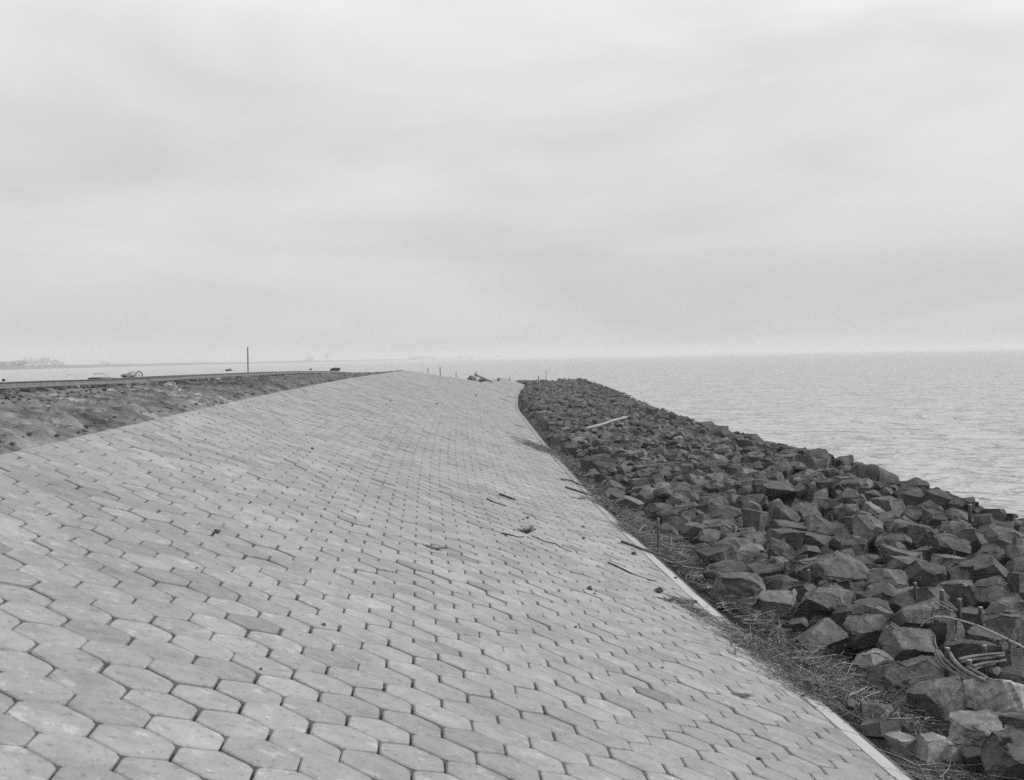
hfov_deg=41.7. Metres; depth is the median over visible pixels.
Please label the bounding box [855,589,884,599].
rock
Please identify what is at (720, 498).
rock
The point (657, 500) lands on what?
rock
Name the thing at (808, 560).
rock
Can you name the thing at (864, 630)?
rock
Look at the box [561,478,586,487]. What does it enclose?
driftwood stick
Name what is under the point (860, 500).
rock
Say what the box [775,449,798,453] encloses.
rock
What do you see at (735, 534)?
rock
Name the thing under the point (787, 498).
rock
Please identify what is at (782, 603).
rock
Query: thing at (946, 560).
rock
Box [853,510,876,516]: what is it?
rock
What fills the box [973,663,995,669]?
willow rod
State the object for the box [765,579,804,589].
rock
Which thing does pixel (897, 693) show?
driftwood stick
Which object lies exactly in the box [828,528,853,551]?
rock
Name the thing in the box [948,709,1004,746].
rock
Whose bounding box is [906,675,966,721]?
rock
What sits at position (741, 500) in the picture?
rock
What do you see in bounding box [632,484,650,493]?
rock
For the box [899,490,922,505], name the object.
rock
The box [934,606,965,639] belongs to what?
rock
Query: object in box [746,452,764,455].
rock
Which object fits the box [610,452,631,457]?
rock
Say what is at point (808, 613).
rock
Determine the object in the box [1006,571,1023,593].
rock
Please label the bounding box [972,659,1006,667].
willow rod
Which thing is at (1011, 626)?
rock
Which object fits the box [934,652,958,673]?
willow rod
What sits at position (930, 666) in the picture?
rock
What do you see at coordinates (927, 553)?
rock
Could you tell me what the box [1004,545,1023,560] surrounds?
rock
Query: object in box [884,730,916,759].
rock
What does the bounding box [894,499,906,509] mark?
rock
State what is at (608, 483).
rock
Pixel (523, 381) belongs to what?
earth mound
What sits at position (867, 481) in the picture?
rock
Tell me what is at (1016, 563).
rock
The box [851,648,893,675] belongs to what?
rock
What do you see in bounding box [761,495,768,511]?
rock
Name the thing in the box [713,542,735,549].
rock
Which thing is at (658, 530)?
stake
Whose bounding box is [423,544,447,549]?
weed tuft
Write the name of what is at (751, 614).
reed strip
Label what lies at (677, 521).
rock
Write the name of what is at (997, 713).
rock
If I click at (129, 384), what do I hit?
plank
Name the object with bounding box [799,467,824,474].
rock
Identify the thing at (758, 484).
rock
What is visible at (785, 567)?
stake
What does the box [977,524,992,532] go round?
rock
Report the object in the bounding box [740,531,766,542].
rock
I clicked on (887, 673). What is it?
rock
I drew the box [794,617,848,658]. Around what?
rock
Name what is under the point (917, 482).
rock
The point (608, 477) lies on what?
rock
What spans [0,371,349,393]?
road
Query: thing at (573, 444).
rock
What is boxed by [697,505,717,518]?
rock
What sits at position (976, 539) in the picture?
rock
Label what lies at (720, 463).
pole
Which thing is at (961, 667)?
willow rod
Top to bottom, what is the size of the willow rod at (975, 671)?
0.027 m
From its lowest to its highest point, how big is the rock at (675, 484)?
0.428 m
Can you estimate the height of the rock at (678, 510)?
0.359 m
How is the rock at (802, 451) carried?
on the ground
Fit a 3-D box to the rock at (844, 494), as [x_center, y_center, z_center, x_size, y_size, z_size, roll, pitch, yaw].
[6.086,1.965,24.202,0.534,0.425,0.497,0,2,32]
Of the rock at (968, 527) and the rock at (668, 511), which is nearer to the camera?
the rock at (968, 527)
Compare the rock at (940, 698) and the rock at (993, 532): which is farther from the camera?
the rock at (993, 532)
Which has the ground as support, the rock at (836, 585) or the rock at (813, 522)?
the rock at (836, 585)
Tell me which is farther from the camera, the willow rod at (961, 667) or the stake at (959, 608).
the stake at (959, 608)
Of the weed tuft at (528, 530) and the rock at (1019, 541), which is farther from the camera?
the rock at (1019, 541)
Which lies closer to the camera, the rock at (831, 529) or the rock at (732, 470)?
the rock at (831, 529)
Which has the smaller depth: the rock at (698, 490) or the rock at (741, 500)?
the rock at (741, 500)
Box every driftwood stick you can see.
[499,493,515,499]
[532,535,571,551]
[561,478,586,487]
[565,486,592,496]
[607,562,655,581]
[620,540,676,558]
[812,677,830,700]
[823,684,868,698]
[831,662,845,687]
[884,675,928,701]
[891,679,922,704]
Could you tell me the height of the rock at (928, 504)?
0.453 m
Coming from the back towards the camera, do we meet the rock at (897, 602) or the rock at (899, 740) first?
the rock at (897, 602)
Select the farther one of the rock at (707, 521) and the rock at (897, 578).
the rock at (707, 521)
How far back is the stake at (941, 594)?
13.20 m
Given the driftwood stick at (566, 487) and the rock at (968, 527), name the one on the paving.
the driftwood stick at (566, 487)
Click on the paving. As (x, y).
(390, 476)
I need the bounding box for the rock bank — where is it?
[519,378,1023,779]
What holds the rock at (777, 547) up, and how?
on the rock bank
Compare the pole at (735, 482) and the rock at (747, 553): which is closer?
the rock at (747, 553)
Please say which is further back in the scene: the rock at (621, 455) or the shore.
the shore
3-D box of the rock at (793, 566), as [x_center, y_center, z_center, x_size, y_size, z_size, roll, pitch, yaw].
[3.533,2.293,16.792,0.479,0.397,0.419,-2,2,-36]
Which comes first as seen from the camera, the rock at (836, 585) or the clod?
the clod
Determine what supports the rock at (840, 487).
on the ground
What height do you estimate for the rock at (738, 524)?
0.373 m
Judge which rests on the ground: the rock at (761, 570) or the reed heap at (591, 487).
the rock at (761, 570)
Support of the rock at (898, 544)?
on the ground
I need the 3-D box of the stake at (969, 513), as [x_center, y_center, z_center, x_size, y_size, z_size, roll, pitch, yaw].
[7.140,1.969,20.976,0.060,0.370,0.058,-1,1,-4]
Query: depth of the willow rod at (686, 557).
16.86 m
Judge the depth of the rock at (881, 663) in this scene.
10.93 m
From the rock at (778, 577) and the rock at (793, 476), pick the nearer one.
the rock at (778, 577)
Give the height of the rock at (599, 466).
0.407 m
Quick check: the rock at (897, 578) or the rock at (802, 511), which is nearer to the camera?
the rock at (897, 578)
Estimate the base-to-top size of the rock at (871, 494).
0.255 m
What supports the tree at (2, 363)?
on the shore
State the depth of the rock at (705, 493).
24.25 m
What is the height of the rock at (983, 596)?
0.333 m
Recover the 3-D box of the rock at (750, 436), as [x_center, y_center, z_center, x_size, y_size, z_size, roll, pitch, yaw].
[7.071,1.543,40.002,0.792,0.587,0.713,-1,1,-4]
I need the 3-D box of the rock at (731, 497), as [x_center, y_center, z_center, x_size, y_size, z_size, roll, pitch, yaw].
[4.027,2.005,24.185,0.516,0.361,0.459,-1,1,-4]
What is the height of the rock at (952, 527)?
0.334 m
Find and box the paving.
[0,370,894,779]
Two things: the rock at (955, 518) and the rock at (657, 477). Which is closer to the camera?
the rock at (955, 518)
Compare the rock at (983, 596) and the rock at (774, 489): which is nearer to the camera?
the rock at (983, 596)
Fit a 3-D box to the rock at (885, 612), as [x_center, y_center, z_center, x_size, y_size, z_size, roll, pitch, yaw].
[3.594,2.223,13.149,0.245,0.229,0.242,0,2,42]
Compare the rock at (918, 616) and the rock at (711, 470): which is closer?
the rock at (918, 616)
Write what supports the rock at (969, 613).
on the ground
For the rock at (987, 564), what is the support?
on the ground
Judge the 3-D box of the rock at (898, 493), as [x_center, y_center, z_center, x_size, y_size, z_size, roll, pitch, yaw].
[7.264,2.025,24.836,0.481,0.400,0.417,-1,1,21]
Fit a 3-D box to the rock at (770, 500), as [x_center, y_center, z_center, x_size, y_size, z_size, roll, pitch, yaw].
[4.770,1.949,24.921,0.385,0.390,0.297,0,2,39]
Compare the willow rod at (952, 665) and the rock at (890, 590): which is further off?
the rock at (890, 590)
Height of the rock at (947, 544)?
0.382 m
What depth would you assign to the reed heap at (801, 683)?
10.87 m
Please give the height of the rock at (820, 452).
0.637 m
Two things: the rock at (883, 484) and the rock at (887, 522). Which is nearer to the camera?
the rock at (887, 522)
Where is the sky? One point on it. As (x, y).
(182, 181)
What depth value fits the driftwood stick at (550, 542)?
15.13 m
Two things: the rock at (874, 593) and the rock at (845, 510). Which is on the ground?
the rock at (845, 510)
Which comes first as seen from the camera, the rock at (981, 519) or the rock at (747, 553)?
the rock at (747, 553)
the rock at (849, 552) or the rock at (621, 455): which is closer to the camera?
the rock at (849, 552)
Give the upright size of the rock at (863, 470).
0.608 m
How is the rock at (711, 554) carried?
on the rock
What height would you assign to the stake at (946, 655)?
0.400 m
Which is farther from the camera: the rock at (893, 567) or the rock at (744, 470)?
the rock at (744, 470)
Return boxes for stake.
[657,518,659,555]
[784,561,786,575]
[807,569,809,582]
[913,582,916,601]
[939,589,944,607]
[944,647,949,676]
[957,598,961,624]
[966,659,971,678]
[968,504,971,523]
[978,606,982,625]
[982,645,986,675]
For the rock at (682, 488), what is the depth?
25.16 m
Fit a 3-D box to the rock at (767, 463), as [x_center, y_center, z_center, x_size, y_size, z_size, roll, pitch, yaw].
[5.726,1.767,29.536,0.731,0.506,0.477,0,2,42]
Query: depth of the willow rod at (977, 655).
10.73 m
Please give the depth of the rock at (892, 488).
24.83 m
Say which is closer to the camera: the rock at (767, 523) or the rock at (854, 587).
the rock at (854, 587)
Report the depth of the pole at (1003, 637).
11.18 m
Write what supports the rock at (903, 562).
on the rock at (893, 567)
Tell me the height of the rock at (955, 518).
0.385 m
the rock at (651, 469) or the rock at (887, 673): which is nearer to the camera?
the rock at (887, 673)
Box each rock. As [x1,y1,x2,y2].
[560,441,580,453]
[580,455,609,473]
[588,461,618,471]
[593,473,614,482]
[595,479,606,489]
[600,469,610,473]
[601,479,631,496]
[604,475,613,479]
[609,492,622,500]
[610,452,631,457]
[615,495,645,511]
[628,478,654,487]
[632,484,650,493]
[635,468,662,477]
[638,486,657,509]
[644,503,671,523]
[650,472,667,482]
[651,484,665,487]
[655,492,674,502]
[656,504,677,517]
[659,482,671,488]
[660,522,678,534]
[661,514,692,534]
[665,492,690,506]
[669,482,678,487]
[670,483,691,492]
[672,505,696,514]
[679,522,705,540]
[681,488,704,495]
[685,492,699,501]
[686,543,708,571]
[689,478,710,484]
[691,546,702,561]
[692,536,720,543]
[694,544,737,565]
[697,493,729,505]
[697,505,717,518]
[699,518,724,524]
[699,534,717,545]
[700,491,716,496]
[703,567,736,581]
[706,521,737,531]
[708,468,718,472]
[708,523,732,535]
[709,560,747,571]
[709,571,765,610]
[710,502,722,506]
[713,505,741,519]
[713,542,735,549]
[715,516,734,519]
[715,536,763,547]
[719,531,751,540]
[722,491,737,505]
[725,520,742,531]
[726,466,755,474]
[733,494,765,507]
[734,543,767,565]
[736,439,765,453]
[736,468,766,474]
[736,517,742,523]
[740,432,760,439]
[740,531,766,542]
[741,457,765,462]
[741,508,768,531]
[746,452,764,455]
[746,562,788,582]
[747,588,796,621]
[748,471,768,478]
[751,473,768,481]
[752,480,766,490]
[759,487,777,501]
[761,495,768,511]
[762,464,778,470]
[762,481,795,498]
[762,574,798,582]
[763,459,775,469]
[763,538,788,549]
[765,512,770,529]
[765,527,805,551]
[765,537,797,560]
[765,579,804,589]
[767,556,789,564]
[768,505,800,524]
[772,519,806,530]
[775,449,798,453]
[782,494,801,501]
[785,473,803,478]
[787,560,808,577]
[788,582,816,602]
[788,617,808,632]
[791,503,821,519]
[794,586,852,622]
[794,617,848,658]
[795,447,806,454]
[795,454,826,468]
[797,550,868,586]
[798,553,829,562]
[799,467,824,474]
[801,481,817,501]
[802,531,830,547]
[803,448,830,466]
[803,515,830,531]
[804,611,831,631]
[806,590,841,612]
[811,495,839,514]
[811,523,848,536]
[820,583,843,588]
[822,577,873,603]
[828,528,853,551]
[829,483,844,498]
[831,603,864,627]
[832,476,854,482]
[833,503,859,517]
[833,504,855,520]
[834,455,853,466]
[834,487,858,503]
[837,515,855,530]
[839,473,856,476]
[839,549,855,556]
[840,538,867,555]
[841,643,863,659]
[842,613,890,649]
[847,462,879,481]
[847,493,868,509]
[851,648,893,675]
[852,514,883,547]
[852,597,893,624]
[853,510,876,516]
[853,555,875,563]
[854,477,872,486]
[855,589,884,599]
[858,699,893,720]
[860,501,885,514]
[861,716,900,740]
[863,581,899,599]
[863,661,918,705]
[864,490,880,498]
[864,563,886,568]
[866,566,903,580]
[868,496,897,510]
[868,568,908,588]
[868,603,893,620]
[871,660,906,668]
[872,487,895,497]
[873,481,886,487]
[874,532,911,552]
[875,625,937,661]
[877,509,903,516]
[877,511,896,518]
[878,541,906,564]
[879,468,898,483]
[879,515,912,528]
[880,495,896,500]
[880,544,922,564]
[882,532,911,546]
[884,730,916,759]
[885,553,929,568]
[886,519,913,531]
[888,591,915,613]
[892,605,934,628]
[893,489,918,497]
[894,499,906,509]
[896,482,910,487]
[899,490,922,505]
[901,655,944,681]
[902,597,939,608]
[903,560,946,587]
[905,477,929,489]
[906,524,933,545]
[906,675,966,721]
[908,586,950,608]
[913,732,951,769]
[914,500,939,525]
[916,547,937,560]
[918,488,952,509]
[921,509,947,525]
[929,614,956,647]
[930,535,970,556]
[930,553,963,567]
[933,533,957,539]
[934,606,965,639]
[937,579,973,608]
[939,521,965,537]
[940,638,1002,677]
[940,744,965,763]
[945,565,975,583]
[946,508,973,521]
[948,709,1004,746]
[951,516,971,526]
[956,552,1008,581]
[956,606,985,630]
[958,529,987,553]
[960,744,983,772]
[962,584,1009,609]
[963,676,1023,714]
[964,624,1010,649]
[965,525,977,529]
[972,513,992,525]
[972,543,1006,565]
[973,575,1010,594]
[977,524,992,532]
[980,613,1023,647]
[980,729,1023,779]
[983,524,1023,543]
[986,594,1023,615]
[992,665,1023,683]
[993,538,1010,549]
[993,711,1020,718]
[998,647,1023,667]
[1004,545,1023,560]
[1004,725,1015,729]
[1006,555,1023,571]
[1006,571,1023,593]
[1011,537,1023,547]
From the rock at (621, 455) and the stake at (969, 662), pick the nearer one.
the stake at (969, 662)
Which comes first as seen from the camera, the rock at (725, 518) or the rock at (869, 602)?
the rock at (869, 602)
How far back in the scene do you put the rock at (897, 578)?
15.20 m
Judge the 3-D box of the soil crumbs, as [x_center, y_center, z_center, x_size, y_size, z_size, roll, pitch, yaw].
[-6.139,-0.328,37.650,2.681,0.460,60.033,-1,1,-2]
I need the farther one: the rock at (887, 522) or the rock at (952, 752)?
the rock at (887, 522)
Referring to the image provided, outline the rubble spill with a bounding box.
[164,382,225,407]
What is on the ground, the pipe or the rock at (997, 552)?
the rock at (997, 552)
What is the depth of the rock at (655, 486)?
24.97 m
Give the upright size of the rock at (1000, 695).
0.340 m
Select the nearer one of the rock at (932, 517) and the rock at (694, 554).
the rock at (694, 554)
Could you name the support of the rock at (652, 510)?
on the ground
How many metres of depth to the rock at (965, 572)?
15.52 m
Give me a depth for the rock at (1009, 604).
13.46 m
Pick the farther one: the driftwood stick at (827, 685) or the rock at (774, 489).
the rock at (774, 489)
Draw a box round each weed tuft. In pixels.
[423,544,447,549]
[515,525,534,532]
[656,596,677,601]
[663,596,697,603]
[730,691,756,698]
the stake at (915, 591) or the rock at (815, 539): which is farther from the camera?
the rock at (815, 539)
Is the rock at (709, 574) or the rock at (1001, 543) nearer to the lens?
the rock at (709, 574)
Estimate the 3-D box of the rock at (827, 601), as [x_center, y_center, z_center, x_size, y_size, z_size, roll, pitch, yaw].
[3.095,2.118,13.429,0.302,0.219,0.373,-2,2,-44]
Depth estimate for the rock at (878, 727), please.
9.26 m
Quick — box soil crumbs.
[0,371,392,447]
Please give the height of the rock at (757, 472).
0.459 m
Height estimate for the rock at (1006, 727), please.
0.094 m
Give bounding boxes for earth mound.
[466,375,475,380]
[516,380,531,386]
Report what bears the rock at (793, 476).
on the rock bank
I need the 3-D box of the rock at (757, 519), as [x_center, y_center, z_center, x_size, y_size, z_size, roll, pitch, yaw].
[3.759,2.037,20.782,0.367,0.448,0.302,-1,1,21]
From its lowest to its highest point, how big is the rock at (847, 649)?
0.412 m
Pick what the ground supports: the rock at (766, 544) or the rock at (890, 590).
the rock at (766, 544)
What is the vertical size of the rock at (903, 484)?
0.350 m
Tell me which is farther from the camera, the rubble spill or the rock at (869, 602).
the rubble spill
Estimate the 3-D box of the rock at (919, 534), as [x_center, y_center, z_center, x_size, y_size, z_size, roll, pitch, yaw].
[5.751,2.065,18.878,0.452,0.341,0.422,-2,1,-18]
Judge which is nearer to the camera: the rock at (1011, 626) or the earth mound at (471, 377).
the rock at (1011, 626)
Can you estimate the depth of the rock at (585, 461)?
30.48 m
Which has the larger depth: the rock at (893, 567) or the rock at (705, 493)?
the rock at (705, 493)
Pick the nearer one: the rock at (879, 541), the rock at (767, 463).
the rock at (879, 541)
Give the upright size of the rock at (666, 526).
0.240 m
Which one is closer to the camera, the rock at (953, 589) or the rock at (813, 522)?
the rock at (953, 589)
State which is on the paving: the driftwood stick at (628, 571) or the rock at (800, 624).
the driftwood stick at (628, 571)
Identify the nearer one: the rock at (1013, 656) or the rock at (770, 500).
the rock at (1013, 656)
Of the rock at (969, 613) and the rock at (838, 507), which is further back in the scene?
the rock at (838, 507)
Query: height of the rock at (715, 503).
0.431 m
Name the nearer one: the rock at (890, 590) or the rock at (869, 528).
the rock at (890, 590)
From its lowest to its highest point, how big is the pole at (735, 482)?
0.040 m
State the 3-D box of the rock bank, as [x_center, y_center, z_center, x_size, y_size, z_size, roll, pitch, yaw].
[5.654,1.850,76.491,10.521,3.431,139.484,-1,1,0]
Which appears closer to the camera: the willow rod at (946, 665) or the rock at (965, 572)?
the willow rod at (946, 665)
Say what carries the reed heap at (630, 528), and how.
on the ground
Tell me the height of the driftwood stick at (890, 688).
0.339 m
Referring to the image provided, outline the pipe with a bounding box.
[474,373,492,382]
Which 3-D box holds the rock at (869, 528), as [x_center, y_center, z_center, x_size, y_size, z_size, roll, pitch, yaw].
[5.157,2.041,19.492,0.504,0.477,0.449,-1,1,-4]
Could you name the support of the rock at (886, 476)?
on the ground
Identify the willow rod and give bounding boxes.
[663,542,695,547]
[665,545,691,550]
[674,550,698,560]
[679,553,694,561]
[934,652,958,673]
[935,602,954,612]
[935,649,966,679]
[937,650,974,678]
[939,601,956,610]
[949,651,985,681]
[958,652,1004,660]
[958,654,1004,662]
[965,666,988,677]
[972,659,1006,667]
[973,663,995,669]
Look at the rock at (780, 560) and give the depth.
16.98 m
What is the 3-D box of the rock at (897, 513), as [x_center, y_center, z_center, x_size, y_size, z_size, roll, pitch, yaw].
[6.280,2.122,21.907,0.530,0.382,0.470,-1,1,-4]
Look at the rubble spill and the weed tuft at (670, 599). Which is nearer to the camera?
the weed tuft at (670, 599)
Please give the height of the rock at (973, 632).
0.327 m
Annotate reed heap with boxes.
[506,434,644,517]
[601,504,800,634]
[654,588,950,744]
[876,734,1023,779]
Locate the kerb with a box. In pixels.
[515,384,910,779]
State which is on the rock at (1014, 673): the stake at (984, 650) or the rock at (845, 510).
the stake at (984, 650)
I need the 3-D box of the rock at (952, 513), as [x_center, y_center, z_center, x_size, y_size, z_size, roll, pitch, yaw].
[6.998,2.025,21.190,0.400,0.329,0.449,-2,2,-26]
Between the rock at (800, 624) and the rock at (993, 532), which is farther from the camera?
the rock at (993, 532)
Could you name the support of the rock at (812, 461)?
on the ground
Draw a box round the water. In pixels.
[0,348,1023,518]
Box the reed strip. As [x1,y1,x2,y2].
[518,404,978,779]
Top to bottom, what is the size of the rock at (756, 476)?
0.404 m
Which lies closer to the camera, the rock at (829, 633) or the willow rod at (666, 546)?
the rock at (829, 633)
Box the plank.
[123,382,150,385]
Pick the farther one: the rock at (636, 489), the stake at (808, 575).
the rock at (636, 489)
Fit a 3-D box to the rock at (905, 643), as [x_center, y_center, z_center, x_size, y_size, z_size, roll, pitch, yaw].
[3.521,2.275,11.918,0.467,0.363,0.444,-2,2,-31]
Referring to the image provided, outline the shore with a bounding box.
[0,357,490,369]
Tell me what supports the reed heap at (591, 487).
on the paving
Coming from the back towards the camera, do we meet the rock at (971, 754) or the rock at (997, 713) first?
the rock at (997, 713)
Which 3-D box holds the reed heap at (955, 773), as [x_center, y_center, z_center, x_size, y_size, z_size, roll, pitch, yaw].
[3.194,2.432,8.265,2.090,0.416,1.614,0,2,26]
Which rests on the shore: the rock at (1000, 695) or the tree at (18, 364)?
the tree at (18, 364)
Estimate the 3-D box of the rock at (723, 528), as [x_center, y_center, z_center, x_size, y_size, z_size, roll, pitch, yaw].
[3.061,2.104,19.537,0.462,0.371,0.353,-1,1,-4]
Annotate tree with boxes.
[0,361,16,367]
[10,359,27,368]
[27,358,36,368]
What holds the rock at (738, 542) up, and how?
on the rock bank
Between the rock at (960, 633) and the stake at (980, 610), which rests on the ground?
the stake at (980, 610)
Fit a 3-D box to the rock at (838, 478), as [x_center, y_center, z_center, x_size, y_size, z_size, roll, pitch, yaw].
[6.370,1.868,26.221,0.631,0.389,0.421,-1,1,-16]
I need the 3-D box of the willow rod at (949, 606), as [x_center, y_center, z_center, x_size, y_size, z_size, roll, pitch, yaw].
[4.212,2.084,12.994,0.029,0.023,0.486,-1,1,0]
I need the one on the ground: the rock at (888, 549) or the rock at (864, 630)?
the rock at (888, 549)
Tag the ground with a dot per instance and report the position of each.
(76, 411)
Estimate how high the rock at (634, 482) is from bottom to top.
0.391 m
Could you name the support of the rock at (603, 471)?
on the rock
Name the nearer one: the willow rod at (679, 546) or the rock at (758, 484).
the willow rod at (679, 546)
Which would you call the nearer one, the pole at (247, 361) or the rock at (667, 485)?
the rock at (667, 485)
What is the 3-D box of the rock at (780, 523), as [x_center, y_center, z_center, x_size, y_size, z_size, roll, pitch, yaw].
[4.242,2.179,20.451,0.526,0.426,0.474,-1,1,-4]
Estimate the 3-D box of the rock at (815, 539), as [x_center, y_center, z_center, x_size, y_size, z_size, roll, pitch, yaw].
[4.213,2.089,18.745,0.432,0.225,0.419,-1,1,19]
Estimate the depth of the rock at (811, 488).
24.64 m
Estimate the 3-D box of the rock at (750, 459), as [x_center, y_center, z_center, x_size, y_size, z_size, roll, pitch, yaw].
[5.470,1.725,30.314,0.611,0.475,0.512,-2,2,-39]
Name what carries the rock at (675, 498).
on the ground
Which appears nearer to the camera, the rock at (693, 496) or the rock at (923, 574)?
the rock at (923, 574)
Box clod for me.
[655,587,662,592]
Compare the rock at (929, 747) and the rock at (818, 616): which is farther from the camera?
the rock at (818, 616)
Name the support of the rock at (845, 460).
on the ground
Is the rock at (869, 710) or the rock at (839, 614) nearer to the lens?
the rock at (869, 710)
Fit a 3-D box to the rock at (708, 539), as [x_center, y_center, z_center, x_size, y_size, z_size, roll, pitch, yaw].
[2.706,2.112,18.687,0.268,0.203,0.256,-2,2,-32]
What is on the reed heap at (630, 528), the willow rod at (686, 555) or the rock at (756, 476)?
the willow rod at (686, 555)
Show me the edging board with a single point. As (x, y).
(838, 715)
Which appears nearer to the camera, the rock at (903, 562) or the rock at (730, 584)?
the rock at (730, 584)
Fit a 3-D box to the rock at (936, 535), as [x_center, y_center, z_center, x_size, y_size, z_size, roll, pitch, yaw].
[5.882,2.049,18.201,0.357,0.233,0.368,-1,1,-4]
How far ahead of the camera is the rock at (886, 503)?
22.63 m
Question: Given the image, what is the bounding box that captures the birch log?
[587,416,627,428]
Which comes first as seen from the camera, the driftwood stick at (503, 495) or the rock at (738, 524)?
the driftwood stick at (503, 495)
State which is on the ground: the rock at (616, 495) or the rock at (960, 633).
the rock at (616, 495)
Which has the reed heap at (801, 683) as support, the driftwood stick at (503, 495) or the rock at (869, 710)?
the rock at (869, 710)
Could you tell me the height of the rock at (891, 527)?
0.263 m
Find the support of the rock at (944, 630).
on the ground
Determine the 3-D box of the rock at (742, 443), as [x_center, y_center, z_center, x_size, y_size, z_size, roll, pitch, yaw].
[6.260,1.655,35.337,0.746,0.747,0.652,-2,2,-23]
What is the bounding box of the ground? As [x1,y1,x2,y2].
[0,371,1023,779]
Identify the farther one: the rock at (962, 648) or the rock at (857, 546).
the rock at (857, 546)
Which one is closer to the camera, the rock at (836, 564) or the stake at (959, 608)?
the stake at (959, 608)
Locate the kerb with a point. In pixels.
(858, 740)
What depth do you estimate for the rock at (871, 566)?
16.39 m
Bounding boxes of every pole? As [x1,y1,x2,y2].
[247,347,248,371]
[680,463,755,463]
[734,479,762,483]
[920,616,1023,648]
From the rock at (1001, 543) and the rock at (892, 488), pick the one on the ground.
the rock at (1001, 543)
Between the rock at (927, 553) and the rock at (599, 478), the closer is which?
the rock at (927, 553)
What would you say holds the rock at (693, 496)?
on the ground
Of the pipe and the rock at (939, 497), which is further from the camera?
the pipe
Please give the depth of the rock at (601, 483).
26.70 m
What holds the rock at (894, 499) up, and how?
on the ground
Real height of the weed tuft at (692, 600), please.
0.058 m
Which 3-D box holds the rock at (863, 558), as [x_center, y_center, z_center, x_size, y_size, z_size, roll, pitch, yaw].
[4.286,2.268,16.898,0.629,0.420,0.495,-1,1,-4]
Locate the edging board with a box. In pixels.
[523,415,915,779]
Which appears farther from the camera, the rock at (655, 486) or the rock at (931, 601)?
the rock at (655, 486)
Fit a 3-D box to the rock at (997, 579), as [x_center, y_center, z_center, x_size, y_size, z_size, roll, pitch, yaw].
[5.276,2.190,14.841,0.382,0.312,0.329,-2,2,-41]
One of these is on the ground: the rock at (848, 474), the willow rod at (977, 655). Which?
the rock at (848, 474)
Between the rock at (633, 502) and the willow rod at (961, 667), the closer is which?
the willow rod at (961, 667)
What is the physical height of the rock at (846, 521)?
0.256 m
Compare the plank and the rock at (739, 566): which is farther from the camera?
the plank
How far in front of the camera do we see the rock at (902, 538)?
18.32 m
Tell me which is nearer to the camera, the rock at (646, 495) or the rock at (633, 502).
the rock at (633, 502)
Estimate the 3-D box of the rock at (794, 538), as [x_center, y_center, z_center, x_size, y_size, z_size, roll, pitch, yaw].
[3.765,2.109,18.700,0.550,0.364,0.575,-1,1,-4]
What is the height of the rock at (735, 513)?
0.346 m
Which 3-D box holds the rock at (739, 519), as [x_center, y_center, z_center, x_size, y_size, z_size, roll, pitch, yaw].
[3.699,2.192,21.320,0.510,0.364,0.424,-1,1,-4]
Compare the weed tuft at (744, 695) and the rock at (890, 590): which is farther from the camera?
the rock at (890, 590)
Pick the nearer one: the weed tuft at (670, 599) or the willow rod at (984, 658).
the willow rod at (984, 658)
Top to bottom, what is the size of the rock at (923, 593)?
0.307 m
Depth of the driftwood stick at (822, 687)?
10.34 m
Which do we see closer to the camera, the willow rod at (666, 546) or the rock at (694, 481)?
the willow rod at (666, 546)
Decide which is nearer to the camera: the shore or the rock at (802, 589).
the rock at (802, 589)
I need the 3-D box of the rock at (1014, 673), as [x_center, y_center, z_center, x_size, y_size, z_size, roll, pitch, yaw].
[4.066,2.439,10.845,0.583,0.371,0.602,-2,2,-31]
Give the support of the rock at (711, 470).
on the ground
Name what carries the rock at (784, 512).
on the ground
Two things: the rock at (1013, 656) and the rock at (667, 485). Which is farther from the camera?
the rock at (667, 485)
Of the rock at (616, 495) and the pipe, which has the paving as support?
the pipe
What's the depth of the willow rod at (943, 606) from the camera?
12.93 m
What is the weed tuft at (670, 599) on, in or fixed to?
on the paving
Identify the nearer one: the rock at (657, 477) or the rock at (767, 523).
the rock at (767, 523)
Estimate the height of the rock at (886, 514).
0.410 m
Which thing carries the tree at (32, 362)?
on the shore
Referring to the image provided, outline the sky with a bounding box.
[0,0,1023,365]
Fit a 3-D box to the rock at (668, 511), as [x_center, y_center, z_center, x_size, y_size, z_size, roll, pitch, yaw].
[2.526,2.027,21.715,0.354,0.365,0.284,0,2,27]
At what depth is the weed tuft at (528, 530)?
15.46 m
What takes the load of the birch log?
on the rock bank
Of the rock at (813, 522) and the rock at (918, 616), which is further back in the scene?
the rock at (813, 522)
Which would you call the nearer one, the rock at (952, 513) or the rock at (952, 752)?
the rock at (952, 752)
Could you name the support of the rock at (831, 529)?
on the ground
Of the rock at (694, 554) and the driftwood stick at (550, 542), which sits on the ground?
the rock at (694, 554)
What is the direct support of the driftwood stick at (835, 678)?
on the reed heap at (801, 683)
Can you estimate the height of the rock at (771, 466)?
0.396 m
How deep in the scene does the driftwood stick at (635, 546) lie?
17.64 m
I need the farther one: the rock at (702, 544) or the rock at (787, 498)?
the rock at (787, 498)
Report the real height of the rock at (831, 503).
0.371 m
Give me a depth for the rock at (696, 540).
19.15 m

